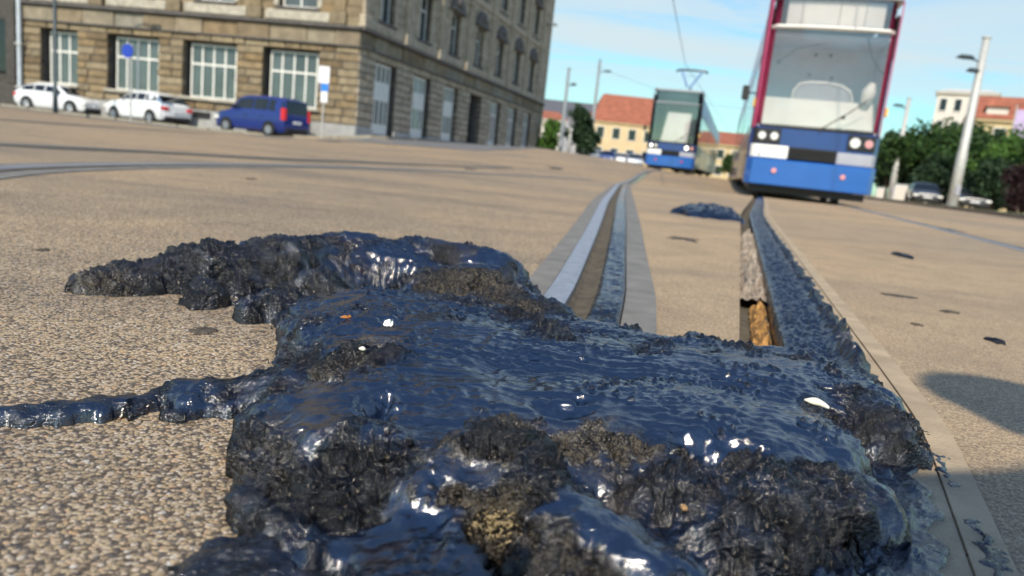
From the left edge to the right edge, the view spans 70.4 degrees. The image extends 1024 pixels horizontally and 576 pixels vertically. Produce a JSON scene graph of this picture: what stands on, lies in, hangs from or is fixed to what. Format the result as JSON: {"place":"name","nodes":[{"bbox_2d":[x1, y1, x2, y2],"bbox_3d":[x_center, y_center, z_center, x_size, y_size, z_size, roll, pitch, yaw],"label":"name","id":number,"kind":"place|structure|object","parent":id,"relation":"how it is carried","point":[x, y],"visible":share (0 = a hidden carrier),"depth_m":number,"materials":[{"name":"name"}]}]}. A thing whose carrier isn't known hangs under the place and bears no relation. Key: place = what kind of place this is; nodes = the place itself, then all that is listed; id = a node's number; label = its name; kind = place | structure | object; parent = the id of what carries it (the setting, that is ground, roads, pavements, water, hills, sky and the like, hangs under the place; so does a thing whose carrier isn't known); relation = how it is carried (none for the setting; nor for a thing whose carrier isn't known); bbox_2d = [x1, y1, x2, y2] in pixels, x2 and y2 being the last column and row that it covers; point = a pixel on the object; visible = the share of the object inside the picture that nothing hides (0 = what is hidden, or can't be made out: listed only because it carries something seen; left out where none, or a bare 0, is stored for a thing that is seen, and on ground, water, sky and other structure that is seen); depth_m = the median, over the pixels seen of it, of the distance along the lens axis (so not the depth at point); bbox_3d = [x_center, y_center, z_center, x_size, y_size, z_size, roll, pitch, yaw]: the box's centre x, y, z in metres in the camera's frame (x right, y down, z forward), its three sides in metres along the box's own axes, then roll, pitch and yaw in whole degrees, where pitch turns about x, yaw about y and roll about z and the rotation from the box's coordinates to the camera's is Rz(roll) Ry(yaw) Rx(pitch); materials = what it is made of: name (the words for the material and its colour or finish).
{"place":"outdoors","nodes":[
{"label":"outdoors","id":0,"kind":"place"},
{"bbox_2d":[0,106,556,150],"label":"road","id":1,"kind":"structure","parent":0,"point":[476,147],"depth_m":29.65,"materials":[{"name":"asphalt"}]},
{"bbox_2d":[53,0,57,112],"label":"street post","id":2,"kind":"object","parent":1,"relation":"on","point":[55,99],"visible":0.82,"depth_m":33.05,"materials":[{"name":"metal"}]},
{"bbox_2d":[122,43,132,121],"bbox_3d":[-17.567,-9.340,33.203,0.620,3.601,0.148,9,10,14],"label":"street sign","id":3,"kind":"object","parent":1,"relation":"on","point":[127,50],"visible":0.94,"depth_m":32.97,"materials":[{"name":"metal"}]},
{"bbox_2d":[318,66,329,137],"bbox_3d":[-8.404,-8.155,32.211,0.480,3.261,0.109,6,10,0],"label":"street sign","id":4,"kind":"object","parent":1,"relation":"on","point":[324,75],"visible":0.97,"depth_m":32.01,"materials":[{"name":"metal"}]},
{"bbox_2d":[558,68,576,150],"bbox_3d":[4.408,-14.033,58.375,1.056,7.069,0.612,6,10,0],"label":"lamp mast","id":5,"kind":"object","parent":1,"relation":"on","point":[560,144],"visible":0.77,"depth_m":58.24,"materials":[{"name":"metal"}]},
{"bbox_2d":[567,128,572,152],"bbox_3d":[4.501,-11.383,56.812,0.320,2.300,0.304,6,10,0],"label":"bollard","id":6,"kind":"object","parent":1,"relation":"on","point":[569,140],"visible":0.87,"depth_m":56.70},
{"bbox_2d":[575,150,601,156],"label":"parked car","id":7,"kind":"object","parent":1,"relation":"on","point":[597,154],"visible":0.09,"depth_m":85.69,"materials":[{"name":"silver metal"}]},
{"bbox_2d":[599,150,617,159],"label":"parked car","id":8,"kind":"object","parent":1,"relation":"on","point":[607,154],"visible":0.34,"depth_m":81.47,"materials":[{"name":"blue paint"}]},
{"bbox_2d":[616,152,626,161],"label":"parked car","id":9,"kind":"object","parent":1,"relation":"on","point":[621,157],"visible":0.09,"depth_m":83.28,"materials":[{"name":"white paint"}]},
{"bbox_2d":[625,153,644,165],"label":"parked car","id":10,"kind":"object","parent":1,"relation":"on","point":[635,158],"visible":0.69,"depth_m":77.15,"materials":[{"name":"silver metal"}]},
{"bbox_2d":[0,107,1023,575],"bbox_3d":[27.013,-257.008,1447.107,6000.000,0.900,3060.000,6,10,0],"label":"ground","id":11,"kind":"structure","parent":0,"point":[142,495],"depth_m":1.55,"materials":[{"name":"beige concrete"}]},
{"bbox_2d":[0,0,17,105],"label":"dark building","id":12,"kind":"structure","parent":11,"relation":"on","point":[8,59],"depth_m":40.34,"materials":[{"name":"stone"}]},
{"bbox_2d":[0,18,5,72],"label":"window","id":13,"kind":"structure","parent":12,"relation":"in","point":[2,21],"depth_m":40.47,"materials":[{"name":"grey glass"}]},
{"bbox_2d":[34,248,49,251],"bbox_3d":[-0.791,-0.065,1.225,0.022,0.004,0.026,6,10,0],"label":"tar crumb","id":14,"kind":"object","parent":11,"relation":"on","point":[43,249],"visible":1,"depth_m":1.22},
{"bbox_2d":[13,83,100,112],"bbox_3d":[-23.768,-9.950,38.294,4.460,1.540,2.160,8,10,12],"label":"parked car","id":15,"kind":"object","parent":11,"relation":"on","point":[41,95],"visible":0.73,"depth_m":37.54,"materials":[{"name":"white paint"}]},
{"bbox_2d":[120,397,135,421],"bbox_3d":[-0.309,0.095,0.585,0.018,0.014,0.028,6,10,0],"label":"tar crumb","id":16,"kind":"object","parent":11,"relation":"on","point":[129,415],"visible":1,"depth_m":0.58,"materials":[{"name":"asphalt"}]},
{"bbox_2d":[103,91,192,124],"bbox_3d":[-18.529,-9.156,36.915,4.560,1.650,2.180,11,11,26],"label":"parked car","id":17,"kind":"object","parent":11,"relation":"on","point":[150,106],"visible":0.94,"depth_m":35.96,"materials":[{"name":"white paint"}]},
{"bbox_2d":[0,119,401,145],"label":"tram rail","id":18,"kind":"object","parent":11,"relation":"on","point":[148,129],"visible":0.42,"depth_m":15.04,"materials":[{"name":"metal"}]},
{"bbox_2d":[189,326,217,334],"bbox_3d":[-0.358,0.049,0.843,0.028,0.004,0.037,9,10,15],"label":"tar crumb","id":19,"kind":"object","parent":11,"relation":"on","point":[204,330],"visible":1,"depth_m":0.84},
{"bbox_2d":[0,103,481,144],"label":"kerb","id":20,"kind":"structure","parent":11,"relation":"on","point":[211,129],"depth_m":34.64,"materials":[{"name":"concrete"}]},
{"bbox_2d":[167,533,330,575],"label":"tar patch","id":21,"kind":"object","parent":11,"relation":"on","point":[261,555],"visible":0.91,"depth_m":0.39,"materials":[{"name":"asphalt"}]},
{"bbox_2d":[0,143,510,168],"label":"tram rail","id":22,"kind":"object","parent":11,"relation":"on","point":[60,147],"visible":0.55,"depth_m":5.73,"materials":[{"name":"metal"}]},
{"bbox_2d":[214,95,310,135],"bbox_3d":[-11.896,-8.178,34.527,4.460,1.900,2.160,11,11,25],"label":"parked car","id":23,"kind":"object","parent":11,"relation":"on","point":[269,115],"visible":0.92,"depth_m":33.58,"materials":[{"name":"blue paint"}]},
{"bbox_2d":[15,0,554,146],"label":"stone building","id":24,"kind":"structure","parent":11,"relation":"on","point":[470,71],"depth_m":37.77,"materials":[{"name":"stone"}]},
{"bbox_2d":[14,0,24,105],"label":"drainpipe","id":25,"kind":"object","parent":24,"relation":"attached to","point":[19,43],"visible":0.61,"depth_m":38.06,"materials":[{"name":"metal"}]},
{"bbox_2d":[50,31,77,84],"bbox_3d":[-23.716,-12.188,38.525,1.760,2.680,0.086,8,10,9],"label":"window","id":26,"kind":"structure","parent":24,"relation":"in","point":[67,43],"depth_m":38.52,"materials":[{"name":"white glass"}]},
{"bbox_2d":[116,37,158,91],"bbox_3d":[-19.484,-11.619,37.835,2.510,2.680,0.086,8,10,9],"label":"window","id":27,"kind":"structure","parent":24,"relation":"in","point":[145,77],"depth_m":37.84,"materials":[{"name":"white glass"}]},
{"bbox_2d":[190,43,237,100],"bbox_3d":[-15.253,-11.051,37.146,2.560,2.680,0.086,8,10,9],"label":"window","id":28,"kind":"structure","parent":24,"relation":"in","point":[213,67],"depth_m":37.15,"materials":[{"name":"white glass"}]},
{"bbox_2d":[212,0,233,1],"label":"window","id":29,"kind":"structure","parent":24,"relation":"in","point":[212,0],"depth_m":36.36,"materials":[{"name":"white glass"}]},
{"bbox_2d":[269,50,319,108],"bbox_3d":[-10.948,-10.472,36.444,2.560,2.680,0.086,8,10,9],"label":"window","id":30,"kind":"structure","parent":24,"relation":"in","point":[293,75],"depth_m":36.41,"materials":[{"name":"white glass"}]},
{"bbox_2d":[283,0,316,7],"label":"window","id":31,"kind":"structure","parent":24,"relation":"in","point":[294,3],"depth_m":35.69,"materials":[{"name":"white glass"}]},
{"bbox_2d":[371,63,390,135],"bbox_3d":[-7.034,-9.950,38.389,0.092,3.621,2.130,9,10,15],"label":"window","id":32,"kind":"structure","parent":24,"relation":"in","point":[382,77],"depth_m":38.54,"materials":[{"name":"grey glass"}]},
{"bbox_2d":[380,0,389,23],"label":"window","id":33,"kind":"structure","parent":24,"relation":"in","point":[385,9],"depth_m":37.88,"materials":[{"name":"glass"}]},
{"bbox_2d":[409,76,425,138],"bbox_3d":[-5.694,-10.675,43.004,0.092,3.546,2.130,9,10,15],"label":"window","id":34,"kind":"structure","parent":24,"relation":"in","point":[419,83],"depth_m":43.18,"materials":[{"name":"grey glass"}]},
{"bbox_2d":[418,0,427,40],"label":"window","id":35,"kind":"structure","parent":24,"relation":"in","point":[424,2],"depth_m":42.45,"materials":[{"name":"glass"}]},
{"bbox_2d":[440,86,453,140],"bbox_3d":[-4.354,-11.393,47.620,0.092,3.487,2.130,9,10,15],"label":"window","id":36,"kind":"structure","parent":24,"relation":"in","point":[447,108],"depth_m":47.82,"materials":[{"name":"grey glass"}]},
{"bbox_2d":[449,15,456,53],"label":"window","id":37,"kind":"structure","parent":24,"relation":"in","point":[454,17],"depth_m":47.11,"materials":[{"name":"glass"}]},
{"bbox_2d":[466,96,472,142],"bbox_3d":[-3.392,-11.984,52.485,0.080,3.800,2.200,9,10,15],"label":"archway door","id":38,"kind":"structure","parent":24,"relation":"in","point":[471,101],"depth_m":53.18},
{"bbox_2d":[474,29,479,64],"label":"window","id":39,"kind":"structure","parent":24,"relation":"in","point":[478,32],"depth_m":51.77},
{"bbox_2d":[487,102,496,144],"bbox_3d":[-1.674,-12.829,56.852,0.092,3.366,2.130,9,10,15],"label":"window","id":40,"kind":"structure","parent":24,"relation":"in","point":[493,105],"depth_m":57.18,"materials":[{"name":"grey glass"}]},
{"bbox_2d":[495,42,499,73],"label":"window","id":41,"kind":"structure","parent":24,"relation":"in","point":[498,49],"depth_m":56.44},
{"bbox_2d":[505,108,513,145],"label":"window","id":42,"kind":"structure","parent":24,"relation":"in","point":[510,117],"depth_m":61.84,"materials":[{"name":"grey glass"}]},
{"bbox_2d":[513,53,516,81],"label":"window","id":43,"kind":"structure","parent":24,"relation":"in","point":[516,53],"depth_m":61.10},
{"bbox_2d":[519,0,521,21],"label":"window","id":44,"kind":"structure","parent":24,"relation":"in","point":[521,0],"depth_m":60.32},
{"bbox_2d":[521,113,527,146],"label":"window","id":45,"kind":"structure","parent":24,"relation":"in","point":[525,120],"depth_m":66.50,"materials":[{"name":"grey glass"}]},
{"bbox_2d":[0,162,594,180],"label":"tram rail","id":46,"kind":"object","parent":11,"relation":"on","point":[10,170],"visible":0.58,"depth_m":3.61,"materials":[{"name":"metal"}]},
{"bbox_2d":[0,230,934,575],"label":"tar mound","id":47,"kind":"object","parent":11,"relation":"on","point":[482,380],"visible":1,"depth_m":0.54,"materials":[{"name":"asphalt"}]},
{"bbox_2d":[459,499,530,546],"bbox_3d":[-0.006,0.134,0.418,0.047,0.013,0.056,4,10,-8],"label":"straw tuft","id":48,"kind":"object","parent":47,"relation":"on","point":[491,526],"visible":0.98,"depth_m":0.41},
{"bbox_2d":[680,504,687,510],"bbox_3d":[0.108,0.137,0.454,0.006,0.004,0.007,26,13,31],"label":"pebble","id":49,"kind":"object","parent":47,"relation":"on","point":[683,507],"visible":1,"depth_m":0.45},
{"bbox_2d":[804,397,829,408],"bbox_3d":[0.279,0.104,0.663,0.022,0.006,0.009,18,34,26],"label":"shell chip","id":50,"kind":"object","parent":47,"relation":"on","point":[816,401],"visible":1,"depth_m":0.66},
{"bbox_2d":[540,111,566,150],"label":"house","id":51,"kind":"structure","parent":11,"relation":"on","point":[557,116],"depth_m":117.63,"materials":[{"name":"tile"}]},
{"bbox_2d":[543,99,592,153],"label":"hall building","id":52,"kind":"structure","parent":11,"relation":"on","point":[554,105],"depth_m":180.57,"materials":[{"name":"stone"}]},
{"bbox_2d":[564,102,601,155],"bbox_3d":[6.147,-13.799,64.336,3.839,5.004,3.648,6,10,0],"label":"tree","id":53,"kind":"object","parent":11,"relation":"on","point":[586,139],"visible":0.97,"depth_m":63.65,"materials":[{"name":"green plant"}]},
{"bbox_2d":[588,59,610,155],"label":"lamp mast","id":54,"kind":"object","parent":11,"relation":"on","point":[596,94],"visible":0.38,"depth_m":72.43,"materials":[{"name":"metal"}]},
{"bbox_2d":[530,170,678,333],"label":"tram rail","id":55,"kind":"object","parent":11,"relation":"on","point":[568,271],"visible":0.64,"depth_m":1.76,"materials":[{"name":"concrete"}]},
{"bbox_2d":[586,183,629,324],"bbox_3d":[1.061,-0.879,6.888,0.119,0.049,12.234,7,10,8],"label":"tar seam","id":56,"kind":"object","parent":55,"relation":"in","point":[607,305],"visible":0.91,"depth_m":1.56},
{"bbox_2d":[643,69,719,176],"bbox_3d":[11.154,-9.537,44.948,2.510,4.950,27.080,9,11,16],"label":"tram","id":57,"kind":"object","parent":55,"relation":"on","point":[684,135],"visible":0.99,"depth_m":32.67,"materials":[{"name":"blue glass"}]},
{"bbox_2d":[590,94,673,171],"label":"station building","id":58,"kind":"structure","parent":11,"relation":"on","point":[621,121],"depth_m":146.89,"materials":[{"name":"tile"}]},
{"bbox_2d":[596,126,604,137],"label":"window","id":59,"kind":"structure","parent":58,"relation":"in","point":[600,129],"depth_m":146.28,"materials":[{"name":"beige glass"}]},
{"bbox_2d":[611,127,620,139],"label":"window","id":60,"kind":"structure","parent":58,"relation":"in","point":[615,131],"depth_m":146.32,"materials":[{"name":"beige glass"}]},
{"bbox_2d":[625,149,633,153],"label":"window","id":61,"kind":"structure","parent":58,"relation":"in","point":[627,150],"depth_m":146.89,"materials":[{"name":"beige glass"}]},
{"bbox_2d":[627,129,636,141],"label":"window","id":62,"kind":"structure","parent":58,"relation":"in","point":[631,136],"depth_m":146.32,"materials":[{"name":"beige glass"}]},
{"bbox_2d":[641,151,645,162],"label":"window","id":63,"kind":"structure","parent":58,"relation":"in","point":[643,153],"depth_m":146.95,"materials":[{"name":"beige glass"}]},
{"bbox_2d":[643,131,648,142],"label":"window","id":64,"kind":"structure","parent":58,"relation":"in","point":[645,139],"depth_m":146.36,"materials":[{"name":"beige glass"}]},
{"bbox_2d":[670,236,697,242],"bbox_3d":[0.647,-0.186,2.741,0.120,0.005,0.182,9,11,16],"label":"tar crumb","id":65,"kind":"object","parent":11,"relation":"on","point":[684,238],"visible":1,"depth_m":2.72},
{"bbox_2d":[682,331,706,337],"bbox_3d":[0.259,0.081,1.035,0.081,0.025,0.123,14,13,39],"label":"tar patch","id":66,"kind":"object","parent":11,"relation":"on","point":[694,333],"visible":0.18,"depth_m":1.06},
{"bbox_2d":[669,202,744,223],"bbox_3d":[1.340,-0.549,5.023,0.503,0.080,1.527,8,10,13],"label":"tar patch","id":67,"kind":"object","parent":11,"relation":"on","point":[711,211],"visible":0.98,"depth_m":4.45,"materials":[{"name":"asphalt"}]},
{"bbox_2d":[679,131,735,180],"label":"house","id":68,"kind":"structure","parent":11,"relation":"on","point":[726,144],"depth_m":117.76,"materials":[{"name":"paint"}]},
{"bbox_2d":[713,165,721,175],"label":"window","id":69,"kind":"structure","parent":68,"relation":"in","point":[716,172],"depth_m":117.80,"materials":[{"name":"beige glass"}]},
{"bbox_2d":[716,149,724,158],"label":"window","id":70,"kind":"structure","parent":68,"relation":"in","point":[720,153],"depth_m":117.29,"materials":[{"name":"beige glass"}]},
{"bbox_2d":[718,153,732,179],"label":"tree","id":71,"kind":"object","parent":11,"relation":"on","point":[726,163],"visible":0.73,"depth_m":92.30,"materials":[{"name":"green plant"}]},
{"bbox_2d":[739,194,1019,575],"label":"tram rail","id":72,"kind":"object","parent":11,"relation":"on","point":[965,500],"visible":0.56,"depth_m":0.80,"materials":[{"name":"metal"}]},
{"bbox_2d":[730,0,905,203],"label":"tram","id":73,"kind":"object","parent":72,"relation":"on","point":[814,92],"visible":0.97,"depth_m":13.16,"materials":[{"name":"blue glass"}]},
{"bbox_2d":[749,195,949,575],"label":"tar seam","id":74,"kind":"object","parent":72,"relation":"on","point":[801,315],"visible":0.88,"depth_m":1.07,"materials":[{"name":"asphalt"}]},
{"bbox_2d":[929,451,960,488],"bbox_3d":[0.384,0.168,0.643,0.026,0.018,0.109,10,11,21],"label":"tar patch","id":75,"kind":"object","parent":72,"relation":"on","point":[943,469],"visible":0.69,"depth_m":0.64,"materials":[{"name":"asphalt"}]},
{"bbox_2d":[963,518,1013,575],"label":"tar patch","id":76,"kind":"object","parent":72,"relation":"on","point":[996,560],"visible":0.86,"depth_m":0.50,"materials":[{"name":"asphalt"}]},
{"bbox_2d":[875,187,884,198],"bbox_3d":[28.934,-7.391,57.065,0.560,1.050,0.460,9,11,17],"label":"utility cabinet","id":77,"kind":"object","parent":11,"relation":"on","point":[879,192],"visible":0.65,"depth_m":56.86,"materials":[{"name":"white paint"}]},
{"bbox_2d":[873,130,910,197],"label":"tree","id":78,"kind":"object","parent":11,"relation":"on","point":[881,180],"visible":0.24,"depth_m":73.18,"materials":[{"name":"green plant"}]},
{"bbox_2d":[880,293,916,298],"bbox_3d":[0.954,0.019,1.778,0.093,0.004,0.040,6,10,0],"label":"tar crumb","id":79,"kind":"object","parent":11,"relation":"on","point":[897,295],"visible":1,"depth_m":1.77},
{"bbox_2d":[887,98,911,198],"bbox_3d":[31.857,-11.441,60.355,1.668,8.626,0.936,6,10,0],"label":"lamp mast","id":80,"kind":"object","parent":11,"relation":"on","point":[894,176],"visible":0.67,"depth_m":60.32,"materials":[{"name":"metal"}]},
{"bbox_2d":[892,184,909,199],"bbox_3d":[28.993,-7.028,54.081,1.060,1.400,0.560,9,11,17],"label":"utility cabinet","id":81,"kind":"object","parent":11,"relation":"on","point":[899,191],"visible":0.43,"depth_m":53.86,"materials":[{"name":"white paint"}]},
{"bbox_2d":[891,252,913,259],"bbox_3d":[1.619,-0.138,3.008,0.048,0.016,0.192,6,10,0],"label":"tar crumb","id":82,"kind":"object","parent":11,"relation":"on","point":[903,255],"visible":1,"depth_m":2.99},
{"bbox_2d":[910,323,923,326],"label":"tar crumb","id":83,"kind":"object","parent":11,"relation":"on","point":[917,324],"visible":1,"depth_m":1.39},
{"bbox_2d":[904,182,943,204],"bbox_3d":[27.884,-6.380,49.137,2.160,1.540,4.460,10,11,21],"label":"parked car","id":84,"kind":"object","parent":11,"relation":"on","point":[924,192],"visible":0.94,"depth_m":47.80,"materials":[{"name":"paint"}]},
{"bbox_2d":[827,199,1023,250],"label":"tram rail","id":85,"kind":"object","parent":11,"relation":"on","point":[988,240],"visible":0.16,"depth_m":6.13,"materials":[{"name":"metal"}]},
{"bbox_2d":[875,117,992,180],"bbox_3d":[34.214,-10.564,60.179,6.308,7.469,8.718,-4,14,-45],"label":"tree","id":86,"kind":"object","parent":11,"relation":"on","point":[912,149],"visible":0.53,"depth_m":59.41,"materials":[{"name":"green plant"}]},
{"bbox_2d":[905,151,964,204],"bbox_3d":[31.902,-8.249,54.958,4.481,4.302,5.811,15,13,41],"label":"tree","id":87,"kind":"object","parent":11,"relation":"on","point":[939,172],"visible":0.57,"depth_m":53.55,"materials":[{"name":"green plant"}]},
{"bbox_2d":[864,196,1023,219],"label":"verge kerb","id":88,"kind":"structure","parent":11,"relation":"on","point":[999,213],"depth_m":29.19,"materials":[{"name":"concrete"}]},
{"bbox_2d":[939,310,960,314],"bbox_3d":[0.967,0.051,1.602,0.047,0.005,0.033,6,10,0],"label":"tar crumb","id":89,"kind":"object","parent":11,"relation":"on","point":[951,311],"visible":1,"depth_m":1.60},
{"bbox_2d":[924,89,1001,202],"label":"apartment building","id":90,"kind":"structure","parent":11,"relation":"on","point":[951,103],"depth_m":111.48,"materials":[{"name":"paint"}]},
{"bbox_2d":[938,98,948,111],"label":"window","id":91,"kind":"structure","parent":90,"relation":"in","point":[943,102],"depth_m":111.97,"materials":[{"name":"white glass"}]},
{"bbox_2d":[952,98,962,111],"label":"window","id":92,"kind":"structure","parent":90,"relation":"in","point":[957,107],"depth_m":110.99,"materials":[{"name":"white glass"}]},
{"bbox_2d":[946,36,991,205],"bbox_3d":[22.707,-8.210,36.720,1.718,8.720,0.936,6,10,0],"label":"lamp mast","id":93,"kind":"object","parent":11,"relation":"on","point":[957,175],"visible":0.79,"depth_m":36.56,"materials":[{"name":"metal"}]},
{"bbox_2d":[954,185,961,195],"bbox_3d":[22.761,-4.983,37.038,0.260,0.500,0.082,6,10,0],"label":"access door","id":94,"kind":"structure","parent":93,"relation":"in","point":[958,188],"depth_m":37.00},
{"bbox_2d":[943,118,996,140],"bbox_3d":[39.422,-11.046,63.968,7.287,8.153,8.617,6,10,0],"label":"tree","id":95,"kind":"object","parent":11,"relation":"on","point":[981,130],"visible":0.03,"depth_m":62.81,"materials":[{"name":"green plant"}]},
{"bbox_2d":[958,185,991,209],"bbox_3d":[29.075,-5.725,46.184,2.160,1.540,4.460,10,11,21],"label":"parked car","id":96,"kind":"object","parent":11,"relation":"on","point":[967,198],"visible":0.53,"depth_m":44.36,"materials":[{"name":"paint"}]},
{"bbox_2d":[943,128,1019,208],"bbox_3d":[33.797,-8.236,51.084,6.266,6.022,6.024,6,10,0],"label":"tree","id":97,"kind":"object","parent":11,"relation":"on","point":[974,150],"visible":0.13,"depth_m":50.39,"materials":[{"name":"green plant"}]},
{"bbox_2d":[944,155,1022,213],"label":"tree","id":98,"kind":"object","parent":11,"relation":"on","point":[984,180],"visible":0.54,"depth_m":44.37,"materials":[{"name":"green plant"}]},
{"bbox_2d":[962,96,1023,213],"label":"apartment building","id":99,"kind":"structure","parent":11,"relation":"on","point":[998,113],"depth_m":86.74,"materials":[{"name":"tile"}]},
{"bbox_2d":[993,127,1006,134],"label":"window","id":100,"kind":"structure","parent":99,"relation":"in","point":[998,128],"depth_m":86.06,"materials":[{"name":"beige glass"}]},
{"bbox_2d":[964,123,1023,212],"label":"tree","id":101,"kind":"object","parent":11,"relation":"on","point":[1004,149],"visible":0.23,"depth_m":46.17,"materials":[{"name":"green plant"}]},
{"bbox_2d":[983,337,1005,345],"bbox_3d":[0.869,0.094,1.303,0.025,0.008,0.047,6,10,0],"label":"tar crumb","id":102,"kind":"object","parent":11,"relation":"on","point":[996,340],"visible":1,"depth_m":1.30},
{"bbox_2d":[999,161,1023,212],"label":"shrub","id":103,"kind":"object","parent":11,"relation":"on","point":[1014,176],"visible":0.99,"depth_m":35.24,"materials":[{"name":"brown plant"}]},
{"bbox_2d":[1001,136,1023,185],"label":"tree","id":104,"kind":"object","parent":11,"relation":"on","point":[1022,145],"visible":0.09,"depth_m":43.93,"materials":[{"name":"green plant"}]},
{"bbox_2d":[1012,105,1023,136],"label":"banner","id":105,"kind":"object","parent":11,"relation":"on","point":[1019,116],"visible":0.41,"depth_m":80.93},
{"bbox_2d":[673,0,733,137],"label":"contact wire","id":106,"kind":"object","parent":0,"point":[683,55],"visible":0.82,"depth_m":28.09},
{"bbox_2d":[545,0,1023,196],"label":"sky","id":107,"kind":"structure","parent":0,"point":[639,41],"materials":[{"name":"blue"}]},
{"bbox_2d":[868,196,1021,213],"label":"verge","id":108,"kind":"structure","parent":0,"point":[957,206],"depth_m":29.83,"materials":[{"name":"green plant"}]},
{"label":"pavement","id":109,"kind":"structure","parent":0,"visible":0},
{"bbox_2d":[535,117,560,149],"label":"tree","id":110,"kind":"object","parent":109,"relation":"on","point":[548,139],"visible":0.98,"depth_m":69.98,"materials":[{"name":"green plant"}]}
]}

